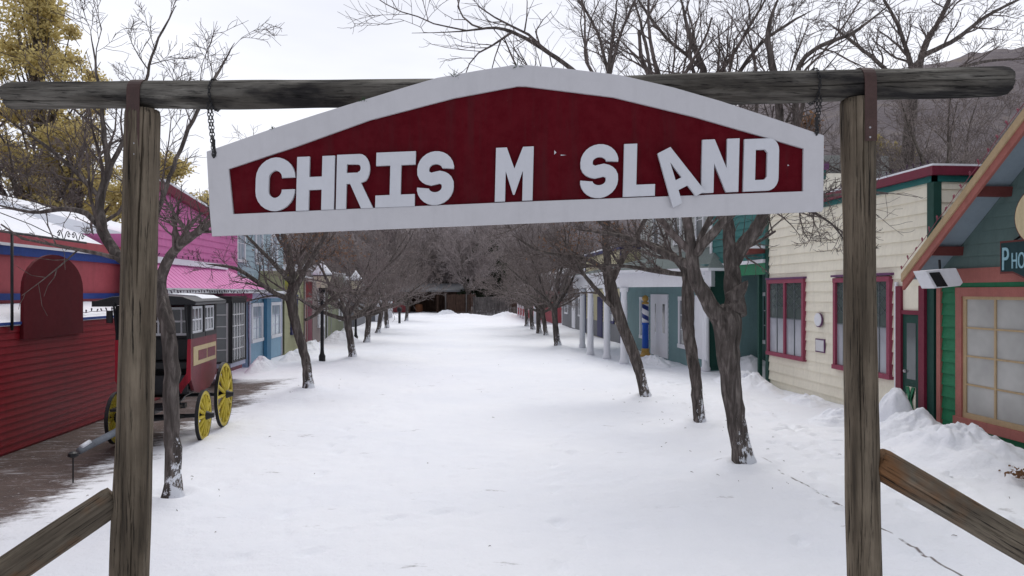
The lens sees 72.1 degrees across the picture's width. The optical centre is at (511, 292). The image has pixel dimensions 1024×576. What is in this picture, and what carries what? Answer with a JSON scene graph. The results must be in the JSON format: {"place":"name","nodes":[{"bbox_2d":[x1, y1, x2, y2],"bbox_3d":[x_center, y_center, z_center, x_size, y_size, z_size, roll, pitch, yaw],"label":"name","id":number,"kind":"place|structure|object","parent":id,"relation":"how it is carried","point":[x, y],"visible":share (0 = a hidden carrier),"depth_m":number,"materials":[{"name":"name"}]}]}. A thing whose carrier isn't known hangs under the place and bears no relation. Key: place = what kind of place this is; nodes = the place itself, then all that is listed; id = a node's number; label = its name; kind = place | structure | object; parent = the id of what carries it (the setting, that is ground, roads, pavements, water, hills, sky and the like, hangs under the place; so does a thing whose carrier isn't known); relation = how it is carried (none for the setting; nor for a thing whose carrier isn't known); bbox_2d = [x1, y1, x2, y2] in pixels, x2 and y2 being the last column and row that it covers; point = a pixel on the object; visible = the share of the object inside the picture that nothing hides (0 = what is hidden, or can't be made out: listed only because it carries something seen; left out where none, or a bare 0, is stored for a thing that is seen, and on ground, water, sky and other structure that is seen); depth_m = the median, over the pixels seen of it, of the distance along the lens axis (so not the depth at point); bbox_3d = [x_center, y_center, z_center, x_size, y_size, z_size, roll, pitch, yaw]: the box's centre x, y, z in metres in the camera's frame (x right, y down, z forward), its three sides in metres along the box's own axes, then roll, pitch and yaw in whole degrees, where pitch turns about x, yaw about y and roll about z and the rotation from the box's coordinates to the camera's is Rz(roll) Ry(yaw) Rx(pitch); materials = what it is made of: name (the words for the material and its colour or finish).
{"place":"outdoors","nodes":[
{"label":"outdoors","id":0,"kind":"place"},
{"bbox_2d":[0,304,1023,575],"bbox_3d":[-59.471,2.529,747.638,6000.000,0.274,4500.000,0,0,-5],"label":"ground","id":1,"kind":"structure","parent":0,"point":[420,444],"depth_m":9.46,"materials":[{"name":"snow"}]},
{"bbox_2d":[0,34,32,186],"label":"leafy tree","id":2,"kind":"object","parent":1,"relation":"on","point":[4,120],"visible":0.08,"depth_m":34.19,"materials":[{"name":"yellow plant"}]},
{"bbox_2d":[0,104,120,208],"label":"yard tree","id":3,"kind":"object","parent":1,"relation":"on","point":[12,177],"visible":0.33,"depth_m":25.07,"materials":[{"name":"yellow plant"}]},
{"bbox_2d":[0,0,121,222],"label":"leafy tree","id":4,"kind":"object","parent":1,"relation":"on","point":[38,20],"visible":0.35,"depth_m":29.00,"materials":[{"name":"yellow plant"}]},
{"bbox_2d":[6,110,121,221],"bbox_3d":[-16.575,-2.110,26.240,6.856,9.691,6.737,0,0,-5],"label":"leafy tree","id":5,"kind":"object","parent":1,"relation":"on","point":[112,197],"visible":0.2,"depth_m":26.18,"materials":[{"name":"yellow plant"}]},
{"bbox_2d":[67,451,78,482],"bbox_3d":[-5.763,2.295,9.244,0.130,0.410,0.130,0,0,-5],"label":"ground spike","id":6,"kind":"object","parent":1,"relation":"on","point":[72,454],"visible":1,"depth_m":9.23,"materials":[{"name":"black metal"}]},
{"bbox_2d":[0,204,160,456],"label":"shop building","id":7,"kind":"structure","parent":1,"relation":"on","point":[57,370],"depth_m":12.49,"materials":[{"name":"red wood"}]},
{"bbox_2d":[0,212,86,330],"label":"porch roof","id":8,"kind":"object","parent":7,"relation":"attached to","point":[12,278],"visible":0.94,"depth_m":11.04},
{"bbox_2d":[0,178,275,373],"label":"shop building","id":9,"kind":"structure","parent":1,"relation":"on","point":[231,331],"depth_m":19.58,"materials":[{"name":"pink metal"}]},
{"bbox_2d":[167,289,269,293],"bbox_3d":[-8.403,-0.018,21.266,0.075,0.125,9.870,0,0,-5],"label":"light string","id":10,"kind":"object","parent":9,"relation":"attached to","point":[215,290],"visible":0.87,"depth_m":19.59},
{"bbox_2d":[217,296,246,373],"bbox_3d":[-8.474,1.165,19.900,1.498,2.110,2.479,0,0,-5],"label":"bay window","id":11,"kind":"structure","parent":9,"relation":"in","point":[231,315],"depth_m":19.34,"materials":[{"name":"glass"}]},
{"bbox_2d":[0,0,284,498],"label":"bare tree","id":12,"kind":"object","parent":1,"relation":"on","point":[173,481],"visible":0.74,"depth_m":8.53,"materials":[{"name":"brown plant"}]},
{"bbox_2d":[76,293,233,453],"bbox_3d":[-5.934,1.261,11.925,1.830,2.478,3.392,0,0,-9],"label":"stagecoach","id":13,"kind":"object","parent":1,"relation":"on","point":[195,317],"visible":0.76,"depth_m":12.04,"materials":[{"name":"red wood"}]},
{"bbox_2d":[156,307,185,335],"bbox_3d":[-5.915,0.505,12.177,0.750,0.490,0.040,0,0,-9],"label":"front window","id":14,"kind":"structure","parent":13,"relation":"in","point":[178,312],"depth_m":12.19,"materials":[{"name":"glass"}]},
{"bbox_2d":[193,306,201,333],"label":"window","id":15,"kind":"structure","parent":13,"relation":"in","point":[197,310],"depth_m":12.20,"materials":[{"name":"white paint"}]},
{"bbox_2d":[205,305,213,330],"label":"window","id":16,"kind":"structure","parent":13,"relation":"in","point":[209,309],"depth_m":12.97,"materials":[{"name":"white paint"}]},
{"bbox_2d":[107,138,208,220],"bbox_3d":[-16.660,-2.356,33.455,5.837,10.176,6.509,0,0,-31],"label":"leafy tree","id":17,"kind":"object","parent":1,"relation":"on","point":[180,172],"visible":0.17,"depth_m":33.87,"materials":[{"name":"yellow plant"}]},
{"bbox_2d":[245,356,276,373],"bbox_3d":[-8.250,2.325,23.211,0.932,0.470,2.100,0,0,-5],"label":"snow pile","id":18,"kind":"object","parent":1,"relation":"on","point":[259,364],"visible":0.99,"depth_m":22.73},
{"bbox_2d":[237,234,285,366],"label":"shop building","id":19,"kind":"structure","parent":1,"relation":"on","point":[264,327],"depth_m":25.90,"materials":[{"name":"blue paint"}]},
{"bbox_2d":[237,235,246,262],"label":"window","id":20,"kind":"structure","parent":19,"relation":"in","point":[241,247],"depth_m":25.90,"materials":[{"name":"white paint"}]},
{"bbox_2d":[251,303,263,342],"bbox_3d":[-8.965,1.065,24.767,0.095,1.370,1.440,0,0,-5],"label":"window","id":21,"kind":"structure","parent":19,"relation":"in","point":[256,310],"depth_m":24.73,"materials":[{"name":"glass"}]},
{"bbox_2d":[254,234,262,264],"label":"window","id":22,"kind":"structure","parent":19,"relation":"in","point":[258,239],"depth_m":28.12,"materials":[{"name":"glass"}]},
{"bbox_2d":[271,302,281,338],"bbox_3d":[-9.167,1.065,27.309,0.095,1.370,1.540,0,0,-5],"label":"window","id":23,"kind":"structure","parent":19,"relation":"in","point":[275,306],"depth_m":27.30,"materials":[{"name":"white paint"}]},
{"bbox_2d":[260,269,302,354],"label":"shop building","id":24,"kind":"structure","parent":1,"relation":"on","point":[288,342],"depth_m":28.58,"materials":[{"name":"green paint"}]},
{"bbox_2d":[183,124,383,388],"bbox_3d":[-5.682,-0.889,18.038,4.212,7.079,5.052,0,0,42],"label":"bare tree","id":25,"kind":"object","parent":1,"relation":"on","point":[289,297],"visible":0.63,"depth_m":17.90,"materials":[{"name":"brown plant"}]},
{"bbox_2d":[278,349,314,361],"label":"snow pile","id":26,"kind":"object","parent":1,"relation":"on","point":[294,355],"visible":0.68,"depth_m":26.02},
{"bbox_2d":[283,264,324,341],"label":"shop building","id":27,"kind":"structure","parent":1,"relation":"on","point":[316,327],"depth_m":35.37,"materials":[{"name":"beige paint"}]},
{"bbox_2d":[303,276,313,341],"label":"shop building","id":28,"kind":"structure","parent":1,"relation":"on","point":[308,330],"depth_m":32.60,"materials":[{"name":"red wood"}]},
{"bbox_2d":[308,301,311,340],"bbox_3d":[-9.502,1.430,33.101,0.014,2.060,0.900,0,0,-5],"label":"door","id":29,"kind":"structure","parent":28,"relation":"in","point":[309,321],"depth_m":32.98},
{"bbox_2d":[306,340,328,352],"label":"snow pile","id":30,"kind":"object","parent":1,"relation":"on","point":[313,346],"visible":0.67,"depth_m":29.86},
{"bbox_2d":[312,261,331,360],"bbox_3d":[-6.958,0.700,25.800,0.740,3.700,0.721,0,0,-5],"label":"street lamp","id":31,"kind":"object","parent":1,"relation":"on","point":[315,273],"visible":0.7,"depth_m":25.71,"materials":[{"name":"black metal"}]},
{"bbox_2d":[325,272,345,338],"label":"shop building","id":32,"kind":"structure","parent":1,"relation":"on","point":[332,325],"depth_m":39.43,"materials":[{"name":"green paint"}]},
{"bbox_2d":[240,228,439,356],"bbox_3d":[-5.869,-0.463,26.254,6.904,6.226,6.645,0,0,41],"label":"bare tree","id":33,"kind":"object","parent":1,"relation":"on","point":[347,318],"visible":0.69,"depth_m":25.79,"materials":[{"name":"brown plant"}]},
{"bbox_2d":[324,330,361,344],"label":"snow pile","id":34,"kind":"object","parent":1,"relation":"on","point":[337,337],"visible":0.83,"depth_m":34.92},
{"bbox_2d":[306,229,400,275],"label":"background tree","id":35,"kind":"object","parent":1,"relation":"on","point":[339,257],"visible":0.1,"depth_m":106.45,"materials":[{"name":"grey plant"}]},
{"bbox_2d":[349,270,361,337],"bbox_3d":[-8.213,0.700,37.000,0.740,3.700,0.722,0,0,-5],"label":"street lamp","id":36,"kind":"object","parent":1,"relation":"on","point":[355,330],"visible":0.43,"depth_m":36.93,"materials":[{"name":"black metal"}]},
{"bbox_2d":[348,284,364,326],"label":"shop building","id":37,"kind":"structure","parent":1,"relation":"on","point":[360,320],"depth_m":54.06,"materials":[{"name":"grey paint"}]},
{"bbox_2d":[283,228,442,342],"bbox_3d":[-7.707,-0.799,35.045,7.983,6.898,6.502,0,0,-27],"label":"bare tree","id":38,"kind":"object","parent":1,"relation":"on","point":[367,329],"visible":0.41,"depth_m":35.37,"materials":[{"name":"brown plant"}]},
{"bbox_2d":[314,228,415,275],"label":"background tree","id":39,"kind":"object","parent":1,"relation":"on","point":[365,232],"visible":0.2,"depth_m":100.41,"materials":[{"name":"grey plant"}]},
{"bbox_2d":[335,233,399,276],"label":"background tree","id":40,"kind":"object","parent":1,"relation":"on","point":[350,244],"visible":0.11,"depth_m":98.16,"materials":[{"name":"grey plant"}]},
{"bbox_2d":[365,300,392,321],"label":"shop building","id":41,"kind":"structure","parent":1,"relation":"on","point":[375,317],"depth_m":61.26,"materials":[{"name":"grey paint"}]},
{"bbox_2d":[332,241,444,332],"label":"bare tree","id":42,"kind":"object","parent":1,"relation":"on","point":[379,325],"visible":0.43,"depth_m":43.67,"materials":[{"name":"brown plant"}]},
{"bbox_2d":[351,234,426,283],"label":"background tree","id":43,"kind":"object","parent":1,"relation":"on","point":[374,255],"visible":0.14,"depth_m":88.98,"materials":[{"name":"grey plant"}]},
{"bbox_2d":[347,229,441,327],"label":"bare tree","id":44,"kind":"object","parent":1,"relation":"on","point":[386,318],"visible":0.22,"depth_m":49.00,"materials":[{"name":"brown plant"}]},
{"bbox_2d":[354,231,435,281],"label":"background tree","id":45,"kind":"object","parent":1,"relation":"on","point":[402,235],"visible":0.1,"depth_m":95.58,"materials":[{"name":"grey plant"}]},
{"bbox_2d":[363,242,450,320],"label":"bare tree","id":46,"kind":"object","parent":1,"relation":"on","point":[408,301],"visible":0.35,"depth_m":61.03,"materials":[{"name":"brown plant"}]},
{"bbox_2d":[377,229,448,278],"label":"background tree","id":47,"kind":"object","parent":1,"relation":"on","point":[413,239],"visible":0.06,"depth_m":102.40,"materials":[{"name":"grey plant"}]},
{"bbox_2d":[393,283,470,312],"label":"barn","id":48,"kind":"structure","parent":1,"relation":"on","point":[436,304],"depth_m":91.35,"materials":[{"name":"brown wood"}]},
{"bbox_2d":[393,228,479,284],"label":"background tree","id":49,"kind":"object","parent":1,"relation":"on","point":[444,265],"visible":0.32,"depth_m":91.75,"materials":[{"name":"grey plant"}]},
{"bbox_2d":[412,225,492,282],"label":"background tree","id":50,"kind":"object","parent":1,"relation":"on","point":[434,231],"visible":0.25,"depth_m":93.75,"materials":[{"name":"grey plant"}]},
{"bbox_2d":[426,313,492,317],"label":"snow pile","id":51,"kind":"object","parent":1,"relation":"on","point":[461,315],"visible":0.94,"depth_m":70.47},
{"bbox_2d":[445,294,474,313],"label":"board fence","id":52,"kind":"object","parent":1,"relation":"on","point":[464,303],"visible":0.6,"depth_m":81.77,"materials":[{"name":"brown wood"}]},
{"bbox_2d":[430,225,514,294],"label":"background tree","id":53,"kind":"object","parent":1,"relation":"on","point":[464,269],"visible":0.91,"depth_m":82.77,"materials":[{"name":"grey plant"}]},
{"bbox_2d":[456,239,515,311],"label":"evergreen tree","id":54,"kind":"object","parent":1,"relation":"on","point":[478,293],"visible":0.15,"depth_m":87.03,"materials":[{"name":"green plant"}]},
{"bbox_2d":[473,296,509,315],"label":"board fence","id":55,"kind":"object","parent":1,"relation":"on","point":[499,306],"visible":0.59,"depth_m":76.01,"materials":[{"name":"brown wood"}]},
{"bbox_2d":[492,311,521,316],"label":"snow pile","id":56,"kind":"object","parent":1,"relation":"on","point":[506,314],"visible":0.96,"depth_m":72.49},
{"bbox_2d":[0,66,1023,575],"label":"timber gate","id":57,"kind":"structure","parent":1,"relation":"on","point":[124,502],"depth_m":4.91,"materials":[{"name":"brown wood"}]},
{"bbox_2d":[206,56,823,236],"bbox_3d":[0.016,-0.989,4.916,4.282,1.221,0.416,0,0,0],"label":"hanging sign","id":58,"kind":"object","parent":57,"relation":"hanging from","point":[519,144],"visible":0.88,"depth_m":4.76,"materials":[{"name":"red wood"}]},
{"bbox_2d":[466,228,570,329],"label":"bare tree","id":59,"kind":"object","parent":1,"relation":"on","point":[531,319],"visible":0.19,"depth_m":47.00,"materials":[{"name":"brown plant"}]},
{"bbox_2d":[476,242,567,325],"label":"bare tree","id":60,"kind":"object","parent":1,"relation":"on","point":[526,319],"visible":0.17,"depth_m":51.02,"materials":[{"name":"brown plant"}]},
{"bbox_2d":[484,222,573,279],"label":"background tree","id":61,"kind":"object","parent":1,"relation":"on","point":[537,226],"visible":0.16,"depth_m":97.38,"materials":[{"name":"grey plant"}]},
{"bbox_2d":[476,225,587,333],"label":"bare tree","id":62,"kind":"object","parent":1,"relation":"on","point":[538,323],"visible":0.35,"depth_m":42.62,"materials":[{"name":"brown plant"}]},
{"bbox_2d":[491,234,587,334],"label":"bare tree","id":63,"kind":"object","parent":1,"relation":"on","point":[542,311],"visible":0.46,"depth_m":40.60,"materials":[{"name":"brown plant"}]},
{"bbox_2d":[517,270,561,323],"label":"shop building","id":64,"kind":"structure","parent":1,"relation":"on","point":[548,315],"depth_m":58.91,"materials":[{"name":"white paint"}]},
{"bbox_2d":[470,222,621,345],"bbox_3d":[1.336,-0.950,32.224,6.370,7.201,7.031,0,0,-5],"label":"bare tree","id":65,"kind":"object","parent":1,"relation":"on","point":[557,300],"visible":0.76,"depth_m":32.19,"materials":[{"name":"brown plant"}]},
{"bbox_2d":[519,224,595,271],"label":"background tree","id":66,"kind":"object","parent":1,"relation":"on","point":[589,241],"visible":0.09,"depth_m":97.97,"materials":[{"name":"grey plant"}]},
{"bbox_2d":[562,268,584,329],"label":"shop building","id":67,"kind":"structure","parent":1,"relation":"on","point":[570,318],"depth_m":49.34,"materials":[{"name":"grey paint"}]},
{"bbox_2d":[489,0,682,396],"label":"bare tree","id":68,"kind":"object","parent":1,"relation":"on","point":[611,299],"visible":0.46,"depth_m":16.89,"materials":[{"name":"brown plant"}]},
{"bbox_2d":[584,246,640,342],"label":"shop building","id":69,"kind":"structure","parent":1,"relation":"on","point":[598,314],"depth_m":38.81,"materials":[{"name":"grey paint"}]},
{"bbox_2d":[597,299,601,336],"bbox_3d":[4.861,1.430,39.109,0.014,2.060,1.200,0,0,-5],"label":"door","id":70,"kind":"structure","parent":69,"relation":"in","point":[599,302],"depth_m":39.08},
{"bbox_2d":[640,295,650,356],"bbox_3d":[5.192,1.306,27.416,0.480,2.389,0.473,0,0,-5],"label":"barber pole","id":71,"kind":"object","parent":1,"relation":"on","point":[645,349],"visible":0.96,"depth_m":27.30,"materials":[{"name":"blue metal"}]},
{"bbox_2d":[629,355,677,367],"bbox_3d":[4.943,2.361,24.543,1.651,0.399,2.698,0,0,-5],"label":"snow pile","id":72,"kind":"object","parent":1,"relation":"on","point":[653,361],"visible":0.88,"depth_m":24.06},
{"bbox_2d":[337,0,990,463],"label":"bare tree","id":73,"kind":"object","parent":1,"relation":"on","point":[727,316],"visible":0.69,"depth_m":10.13,"materials":[{"name":"brown plant"}]},
{"bbox_2d":[551,0,786,422],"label":"bare tree","id":74,"kind":"object","parent":1,"relation":"on","point":[688,330],"visible":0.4,"depth_m":13.46,"materials":[{"name":"brown plant"}]},
{"bbox_2d":[571,155,888,371],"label":"shop building","id":75,"kind":"structure","parent":1,"relation":"on","point":[662,292],"depth_m":24.79,"materials":[{"name":"white paint"}]},
{"bbox_2d":[639,297,648,337],"bbox_3d":[5.531,1.075,29.499,0.095,1.750,1.332,0,0,-5],"label":"window","id":76,"kind":"structure","parent":75,"relation":"in","point":[640,298],"depth_m":30.00,"materials":[{"name":"white paint"}]},
{"bbox_2d":[651,294,668,358],"bbox_3d":[5.721,1.280,27.359,0.056,2.400,2.293,0,0,-5],"label":"door","id":77,"kind":"structure","parent":75,"relation":"in","point":[659,302],"depth_m":27.25,"materials":[{"name":"white paint"}]},
{"bbox_2d":[672,217,681,245],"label":"window","id":78,"kind":"structure","parent":75,"relation":"in","point":[679,220],"depth_m":28.14,"materials":[{"name":"white paint"}]},
{"bbox_2d":[677,297,694,348],"bbox_3d":[5.962,1.050,24.073,0.095,1.800,1.706,0,0,-5],"label":"window","id":79,"kind":"structure","parent":75,"relation":"in","point":[680,344],"depth_m":24.75,"materials":[{"name":"white paint"}]},
{"bbox_2d":[695,216,704,239],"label":"window","id":80,"kind":"structure","parent":75,"relation":"in","point":[699,221],"depth_m":25.82,"materials":[{"name":"glass"}]},
{"bbox_2d":[710,214,764,375],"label":"shop building","id":81,"kind":"structure","parent":1,"relation":"on","point":[716,246],"depth_m":20.38,"materials":[{"name":"green paint"}]},
{"bbox_2d":[713,370,784,394],"bbox_3d":[6.454,2.335,19.162,1.350,0.450,3.585,0,0,-5],"label":"snow pile","id":82,"kind":"object","parent":1,"relation":"on","point":[755,382],"visible":0.74,"depth_m":18.27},
{"bbox_2d":[740,355,764,377],"bbox_3d":[7.404,2.255,22.031,1.739,0.609,2.627,0,0,-5],"label":"snow pile","id":83,"kind":"object","parent":1,"relation":"on","point":[749,363],"visible":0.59,"depth_m":21.50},
{"bbox_2d":[780,393,830,407],"bbox_3d":[6.779,2.438,16.228,0.964,0.244,1.925,0,0,-5],"label":"snow pile","id":84,"kind":"object","parent":1,"relation":"on","point":[807,400],"visible":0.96,"depth_m":15.83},
{"bbox_2d":[800,110,835,151],"bbox_3d":[15.781,-3.436,37.645,5.975,12.311,7.447,0,0,-5],"label":"leafy tree","id":85,"kind":"object","parent":1,"relation":"on","point":[812,121],"visible":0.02,"depth_m":36.91,"materials":[{"name":"brown plant"}]},
{"bbox_2d":[806,408,843,426],"bbox_3d":[6.428,2.394,13.744,1.369,0.333,1.186,0,0,14],"label":"snow pile","id":86,"kind":"object","parent":1,"relation":"on","point":[831,417],"visible":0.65,"depth_m":13.55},
{"bbox_2d":[835,133,916,174],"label":"leafy tree","id":87,"kind":"object","parent":1,"relation":"on","point":[881,143],"depth_m":43.45,"materials":[{"name":"brown plant"}]},
{"bbox_2d":[879,387,912,421],"bbox_3d":[7.043,2.153,12.927,0.815,0.813,0.873,0,0,-5],"label":"snow pile","id":88,"kind":"object","parent":1,"relation":"on","point":[893,400],"visible":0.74,"depth_m":12.79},
{"bbox_2d":[793,0,1023,169],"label":"bare tree","id":89,"kind":"object","parent":1,"relation":"on","point":[936,27],"visible":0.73,"depth_m":23.86,"materials":[{"name":"brown plant"}]},
{"bbox_2d":[880,407,942,442],"bbox_3d":[6.913,2.262,12.079,1.679,0.596,1.879,0,0,21],"label":"snow pile","id":90,"kind":"object","parent":1,"relation":"on","point":[896,424],"visible":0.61,"depth_m":11.93,"materials":[{"name":"snow"}]},
{"bbox_2d":[800,46,1023,177],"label":"yard tree","id":91,"kind":"object","parent":1,"relation":"on","point":[916,147],"visible":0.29,"depth_m":21.23,"materials":[{"name":"grey plant"}]},
{"bbox_2d":[814,62,1023,173],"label":"yard tree","id":92,"kind":"object","parent":1,"relation":"on","point":[970,125],"visible":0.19,"depth_m":26.79,"materials":[{"name":"grey plant"}]},
{"bbox_2d":[882,421,1023,486],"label":"snow pile","id":93,"kind":"object","parent":1,"relation":"on","point":[964,450],"visible":0.98,"depth_m":10.27,"materials":[{"name":"snow"}]},
{"bbox_2d":[998,465,1023,480],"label":"dead leaves","id":94,"kind":"object","parent":93,"relation":"on","point":[1020,473],"visible":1,"depth_m":9.36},
{"bbox_2d":[901,108,1023,448],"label":"shop building","id":95,"kind":"structure","parent":1,"relation":"on","point":[980,346],"depth_m":11.37,"materials":[{"name":"green"}]},
{"bbox_2d":[913,260,962,288],"bbox_3d":[7.024,-0.303,11.611,0.611,0.482,0.378,0,0,0],"label":"loudspeaker","id":96,"kind":"object","parent":95,"relation":"attached to","point":[940,278],"visible":1,"depth_m":11.44,"materials":[{"name":"white paint"}]},
{"bbox_2d":[900,104,1023,268],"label":"light string","id":97,"kind":"object","parent":95,"relation":"attached to","point":[960,185],"visible":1,"depth_m":11.10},
{"bbox_2d":[953,287,1023,442],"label":"window","id":98,"kind":"structure","parent":95,"relation":"in","point":[989,321],"depth_m":11.30,"materials":[{"name":"beige glass"}]},
{"bbox_2d":[1000,194,1023,277],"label":"shop sign","id":99,"kind":"object","parent":95,"relation":"attached to","point":[1011,256],"visible":1,"depth_m":10.45,"materials":[{"name":"teal metal"}]},
{"bbox_2d":[0,0,1023,221],"label":"sky","id":100,"kind":"structure","parent":0,"point":[312,46],"materials":[{"name":"white"}]},
{"bbox_2d":[285,46,1023,303],"bbox_3d":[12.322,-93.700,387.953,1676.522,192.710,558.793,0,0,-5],"label":"hills","id":101,"kind":"structure","parent":0,"point":[1016,67],"depth_m":224.80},
{"bbox_2d":[468,223,531,269],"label":"background tree","id":102,"kind":"object","parent":101,"relation":"on","point":[521,234],"visible":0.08,"depth_m":118.69,"materials":[{"name":"brown plant"}]},
{"bbox_2d":[765,162,981,419],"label":"shop building","id":103,"kind":"structure","parent":0,"point":[803,285],"depth_m":14.41,"materials":[{"name":"beige"}]},
{"bbox_2d":[766,279,806,361],"bbox_3d":[7.115,0.685,18.346,0.105,2.045,2.080,0,0,-5],"label":"window","id":104,"kind":"structure","parent":103,"relation":"in","point":[786,303],"depth_m":18.25,"materials":[{"name":"grey glass"}]},
{"bbox_2d":[814,313,822,326],"bbox_3d":[7.232,0.655,16.619,0.045,0.340,0.340,0,0,-5],"label":"wall plaque","id":105,"kind":"object","parent":103,"relation":"attached to","point":[818,319],"depth_m":16.57,"materials":[{"name":"white paint"}]},
{"bbox_2d":[815,338,824,352],"bbox_3d":[7.262,1.258,16.597,0.030,0.320,0.420,0,0,-5],"label":"wall plaque","id":106,"kind":"object","parent":103,"relation":"attached to","point":[820,345],"depth_m":16.57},
{"bbox_2d":[831,276,893,379],"bbox_3d":[7.387,0.705,14.926,0.105,2.045,2.131,0,0,-5],"label":"window","id":107,"kind":"structure","parent":103,"relation":"in","point":[884,284],"depth_m":14.25,"materials":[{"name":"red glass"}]},
{"bbox_2d":[903,314,917,409],"bbox_3d":[7.503,1.430,13.247,0.080,2.020,0.514,0,0,-5],"label":"door","id":108,"kind":"structure","parent":103,"relation":"in","point":[910,322],"depth_m":13.25,"materials":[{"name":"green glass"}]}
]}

